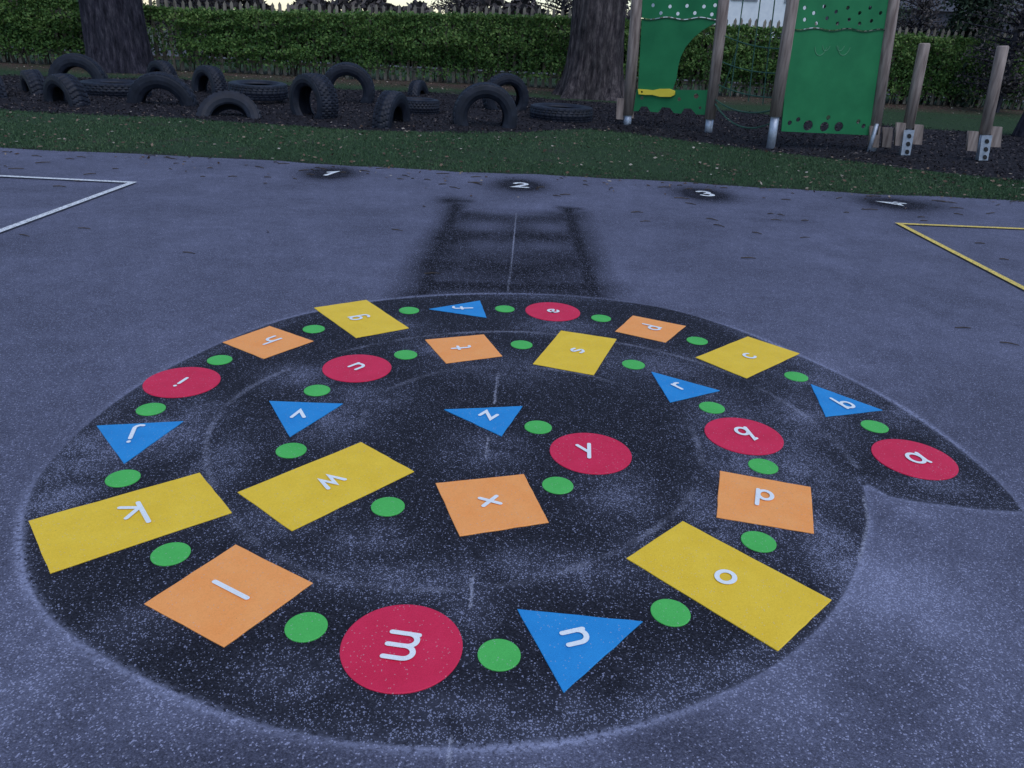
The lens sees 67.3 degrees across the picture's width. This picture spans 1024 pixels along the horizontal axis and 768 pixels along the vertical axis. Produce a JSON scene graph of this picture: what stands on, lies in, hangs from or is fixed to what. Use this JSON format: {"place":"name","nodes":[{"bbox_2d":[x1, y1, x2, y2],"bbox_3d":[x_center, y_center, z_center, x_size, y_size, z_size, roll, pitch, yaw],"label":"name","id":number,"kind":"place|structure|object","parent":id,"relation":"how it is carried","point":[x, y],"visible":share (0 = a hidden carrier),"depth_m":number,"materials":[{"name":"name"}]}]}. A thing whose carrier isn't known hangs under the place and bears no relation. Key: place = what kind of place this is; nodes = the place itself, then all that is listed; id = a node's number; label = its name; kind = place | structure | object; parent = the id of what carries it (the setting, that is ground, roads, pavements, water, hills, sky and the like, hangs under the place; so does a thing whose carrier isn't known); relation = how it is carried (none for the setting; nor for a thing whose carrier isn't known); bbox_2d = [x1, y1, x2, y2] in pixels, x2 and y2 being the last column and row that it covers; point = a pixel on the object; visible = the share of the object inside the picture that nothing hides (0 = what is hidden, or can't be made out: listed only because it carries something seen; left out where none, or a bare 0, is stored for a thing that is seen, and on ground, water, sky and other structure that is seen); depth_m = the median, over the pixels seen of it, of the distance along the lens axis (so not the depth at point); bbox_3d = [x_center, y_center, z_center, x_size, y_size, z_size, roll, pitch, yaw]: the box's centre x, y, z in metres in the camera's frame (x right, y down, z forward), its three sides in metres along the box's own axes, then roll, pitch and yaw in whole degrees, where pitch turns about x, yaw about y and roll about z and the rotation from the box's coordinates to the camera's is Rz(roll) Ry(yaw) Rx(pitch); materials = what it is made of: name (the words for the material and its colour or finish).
{"place":"outdoors","nodes":[
{"label":"outdoors","id":0,"kind":"place"},
{"bbox_2d":[143,0,643,26],"label":"sky","id":1,"kind":"structure","parent":0,"point":[283,2],"materials":[{"name":"white"}]},
{"bbox_2d":[0,148,1023,767],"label":"asphalt playground","id":2,"kind":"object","parent":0,"point":[904,648],"visible":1,"depth_m":2.99},
{"bbox_2d":[0,175,134,231],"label":"white court line","id":3,"kind":"object","parent":2,"relation":"on","point":[60,208],"visible":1,"depth_m":6.55,"materials":[{"name":"paint"}]},
{"bbox_2d":[29,300,958,693],"bbox_3d":[0.078,0.137,3.268,3.416,0.009,3.042,3,25,0],"label":"alphabet spiral marking","id":4,"kind":"object","parent":2,"relation":"on","point":[229,596],"visible":1,"depth_m":2.59,"materials":[{"name":"multicoloured paint"}]},
{"bbox_2d":[0,66,1023,345],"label":"fallen leaves","id":5,"kind":"object","parent":2,"relation":"on","point":[414,151],"depth_m":9.10,"materials":[{"name":"brown plant"}]},
{"bbox_2d":[512,182,528,187],"bbox_3d":[0.079,-2.077,8.021,0.204,0.001,0.286,3,25,0],"label":"painted number","id":6,"kind":"object","parent":2,"relation":"on","point":[524,184],"visible":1,"depth_m":8.05,"materials":[{"name":"paint"}]},
{"bbox_2d":[695,191,714,195],"bbox_3d":[2.031,-2.002,8.082,0.176,0.001,0.287,3,25,0],"label":"painted number","id":7,"kind":"object","parent":2,"relation":"on","point":[706,193],"visible":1,"depth_m":8.08,"materials":[{"name":"paint"}]},
{"bbox_2d":[878,201,906,205],"bbox_3d":[4.016,-1.921,8.135,0.301,0.001,0.178,22,31,35],"label":"painted number","id":8,"kind":"object","parent":2,"relation":"on","point":[897,203],"visible":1,"depth_m":8.11,"materials":[{"name":"paint"}]},
{"bbox_2d":[897,223,1023,289],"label":"yellow court line","id":9,"kind":"object","parent":2,"relation":"on","point":[968,259],"visible":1,"depth_m":6.46,"materials":[{"name":"paint"}]},
{"bbox_2d":[0,52,1023,200],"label":"ground verge","id":10,"kind":"structure","parent":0,"point":[731,102],"depth_m":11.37,"materials":[{"name":"green plant"}]},
{"bbox_2d":[0,76,7,97],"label":"tyre","id":11,"kind":"object","parent":10,"relation":"on","point":[3,93],"visible":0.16,"depth_m":12.46,"materials":[{"name":"rubber"}]},
{"bbox_2d":[20,69,44,94],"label":"tyre","id":12,"kind":"object","parent":10,"relation":"on","point":[32,81],"visible":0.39,"depth_m":13.19,"materials":[{"name":"rubber"}]},
{"bbox_2d":[43,73,90,106],"bbox_3d":[-7.095,-4.484,12.279,0.880,0.880,0.312,18,32,29],"label":"tyre","id":13,"kind":"object","parent":10,"relation":"on","point":[61,86],"visible":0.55,"depth_m":12.04,"materials":[{"name":"rubber"}]},
{"bbox_2d":[48,53,107,78],"bbox_3d":[-8.918,-6.193,15.862,1.155,1.155,0.291,1,20,-5],"label":"tyre","id":14,"kind":"object","parent":10,"relation":"on","point":[66,63],"visible":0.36,"depth_m":15.63,"materials":[{"name":"rubber"}]},
{"bbox_2d":[78,0,153,73],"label":"tree","id":15,"kind":"object","parent":10,"relation":"on","point":[115,36],"visible":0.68,"depth_m":18.05,"materials":[{"name":"brown plant"}]},
{"bbox_2d":[80,79,151,97],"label":"tyre","id":16,"kind":"object","parent":10,"relation":"on","point":[119,88],"visible":0.52,"depth_m":13.36,"materials":[{"name":"rubber"}]},
{"bbox_2d":[146,60,177,76],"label":"tyre","id":17,"kind":"object","parent":10,"relation":"on","point":[161,66],"visible":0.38,"depth_m":16.65,"materials":[{"name":"rubber"}]},
{"bbox_2d":[126,71,198,106],"bbox_3d":[-5.794,-4.598,12.799,1.115,1.115,0.291,1,29,-5],"label":"tyre","id":18,"kind":"object","parent":10,"relation":"on","point":[144,85],"visible":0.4,"depth_m":12.54,"materials":[{"name":"rubber"}]},
{"bbox_2d":[143,0,231,62],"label":"shrub","id":19,"kind":"object","parent":10,"relation":"on","point":[186,2],"visible":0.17,"depth_m":22.71,"materials":[{"name":"green plant"}]},
{"bbox_2d":[191,65,227,94],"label":"tyre","id":20,"kind":"object","parent":10,"relation":"on","point":[204,74],"visible":0.5,"depth_m":14.65,"materials":[{"name":"rubber"}]},
{"bbox_2d":[196,90,261,118],"bbox_3d":[-4.330,-4.008,11.815,0.973,0.972,0.291,-1,-10,-9],"label":"tyre","id":21,"kind":"object","parent":10,"relation":"on","point":[216,103],"visible":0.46,"depth_m":11.75,"materials":[{"name":"rubber"}]},
{"bbox_2d":[228,80,287,100],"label":"tyre","id":22,"kind":"object","parent":10,"relation":"on","point":[260,90],"visible":0.81,"depth_m":13.39,"materials":[{"name":"rubber"}]},
{"bbox_2d":[289,73,338,118],"bbox_3d":[-3.161,-4.484,12.262,0.880,0.880,0.354,21,30,34],"label":"tyre","id":23,"kind":"object","parent":10,"relation":"on","point":[304,85],"visible":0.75,"depth_m":12.06,"materials":[{"name":"rubber"}]},
{"bbox_2d":[324,62,374,103],"bbox_3d":[-3.112,-5.571,14.611,1.005,1.004,0.312,0,29,-7],"label":"tyre","id":24,"kind":"object","parent":10,"relation":"on","point":[359,73],"visible":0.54,"depth_m":14.37,"materials":[{"name":"rubber"}]},
{"bbox_2d":[372,90,409,128],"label":"tyre","id":25,"kind":"object","parent":10,"relation":"on","point":[390,106],"visible":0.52,"depth_m":11.48,"materials":[{"name":"rubber"}]},
{"bbox_2d":[407,80,428,95],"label":"tyre","id":26,"kind":"object","parent":10,"relation":"on","point":[416,87],"visible":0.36,"depth_m":16.56,"materials":[{"name":"rubber"}]},
{"bbox_2d":[407,97,439,114],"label":"tyre","id":27,"kind":"object","parent":10,"relation":"on","point":[425,106],"visible":0.56,"depth_m":13.29,"materials":[{"name":"rubber"}]},
{"bbox_2d":[452,82,517,128],"bbox_3d":[-0.429,-4.245,12.229,1.032,1.032,0.354,0,25,-7],"label":"tyre","id":28,"kind":"object","parent":10,"relation":"on","point":[468,97],"visible":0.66,"depth_m":11.99,"materials":[{"name":"rubber"}]},
{"bbox_2d":[482,73,528,110],"bbox_3d":[-0.123,-5.447,14.633,0.880,0.879,0.312,-6,30,-18],"label":"tyre","id":29,"kind":"object","parent":10,"relation":"on","point":[517,84],"visible":0.48,"depth_m":14.47,"materials":[{"name":"rubber"}]},
{"bbox_2d":[0,0,1023,109],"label":"hedge","id":30,"kind":"object","parent":10,"relation":"on","point":[23,32],"visible":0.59,"depth_m":19.88,"materials":[{"name":"green plant"}]},
{"bbox_2d":[0,74,1023,180],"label":"bark mulch","id":31,"kind":"object","parent":10,"relation":"on","point":[574,123],"visible":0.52,"depth_m":12.74,"materials":[{"name":"brown wood"}]},
{"bbox_2d":[0,0,1023,109],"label":"picket fence","id":32,"kind":"object","parent":10,"relation":"on","point":[408,69],"visible":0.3,"depth_m":20.19,"materials":[{"name":"wood"}]},
{"bbox_2d":[534,0,572,78],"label":"shrub","id":33,"kind":"object","parent":10,"relation":"on","point":[565,5],"visible":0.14,"depth_m":24.08,"materials":[{"name":"green plant"}]},
{"bbox_2d":[530,103,592,122],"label":"tyre","id":34,"kind":"object","parent":10,"relation":"on","point":[563,112],"visible":0.9,"depth_m":13.28,"materials":[{"name":"rubber"}]},
{"bbox_2d":[551,0,625,100],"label":"tree","id":35,"kind":"object","parent":10,"relation":"on","point":[593,69],"visible":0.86,"depth_m":17.73,"materials":[{"name":"brown plant"}]},
{"bbox_2d":[616,0,899,151],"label":"climbing frame","id":36,"kind":"object","parent":10,"relation":"on","point":[841,75],"visible":0.99,"depth_m":11.39,"materials":[{"name":"green plastic"}]},
{"bbox_2d":[894,43,929,155],"bbox_3d":[5.839,-4.042,11.128,0.442,1.626,0.189,3,25,0],"label":"stepping post","id":37,"kind":"object","parent":10,"relation":"on","point":[906,136],"visible":0.98,"depth_m":11.15,"materials":[{"name":"brown wood"}]},
{"bbox_2d":[888,0,953,102],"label":"shrub","id":38,"kind":"object","parent":10,"relation":"on","point":[923,6],"visible":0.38,"depth_m":21.08,"materials":[{"name":"green plant"}]},
{"bbox_2d":[906,0,1022,107],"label":"conifer tree","id":39,"kind":"object","parent":10,"relation":"on","point":[969,6],"visible":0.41,"depth_m":21.19,"materials":[{"name":"green plant"}]},
{"bbox_2d":[949,0,1023,112],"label":"shrub","id":40,"kind":"object","parent":10,"relation":"on","point":[1008,84],"visible":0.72,"depth_m":19.68,"materials":[{"name":"green plant"}]},
{"bbox_2d":[965,46,1008,160],"bbox_3d":[6.831,-3.911,10.939,0.516,1.649,0.189,3,25,0],"label":"stepping post","id":41,"kind":"object","parent":10,"relation":"on","point":[990,134],"visible":0.97,"depth_m":10.97,"materials":[{"name":"brown wood"}]},
{"bbox_2d":[1012,112,1023,137],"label":"tree stump","id":42,"kind":"object","parent":10,"relation":"on","point":[1018,131],"visible":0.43,"depth_m":14.65,"materials":[{"name":"brown wood"}]},
{"bbox_2d":[3,47,1023,101],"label":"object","id":43,"kind":"structure","parent":0,"point":[169,53],"depth_m":28.05,"materials":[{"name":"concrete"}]},
{"bbox_2d":[147,23,1023,102],"bbox_3d":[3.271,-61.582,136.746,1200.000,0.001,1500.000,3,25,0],"label":"ground","id":44,"kind":"structure","parent":0,"point":[164,31],"depth_m":43.37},
{"bbox_2d":[15,0,641,26],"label":"distant trees","id":45,"kind":"object","parent":44,"relation":"on","point":[528,5],"visible":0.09,"depth_m":76.54,"materials":[{"name":"green plant"}]},
{"bbox_2d":[425,0,492,70],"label":"shrub","id":46,"kind":"object","parent":44,"relation":"on","point":[465,4],"visible":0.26,"depth_m":24.89,"materials":[{"name":"green plant"}]},
{"bbox_2d":[651,0,823,37],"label":"walls","id":47,"kind":"structure","parent":44,"relation":"on","point":[750,9],"depth_m":43.47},
{"bbox_2d":[736,0,785,37],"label":"frames and door","id":48,"kind":"structure","parent":47,"relation":"attached to","point":[756,1],"depth_m":43.18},
{"bbox_2d":[826,0,920,42],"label":"shrub","id":49,"kind":"object","parent":44,"relation":"on","point":[900,11],"visible":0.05,"depth_m":24.47,"materials":[{"name":"green plant"}]},
{"bbox_2d":[823,5,1023,43],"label":"walls","id":50,"kind":"structure","parent":44,"relation":"on","point":[944,18],"depth_m":46.67,"materials":[{"name":"brick"}]},
{"bbox_2d":[847,0,1022,14],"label":"roof","id":51,"kind":"structure","parent":50,"relation":"on","point":[933,9],"depth_m":46.53,"materials":[{"name":"stone"}]}
]}

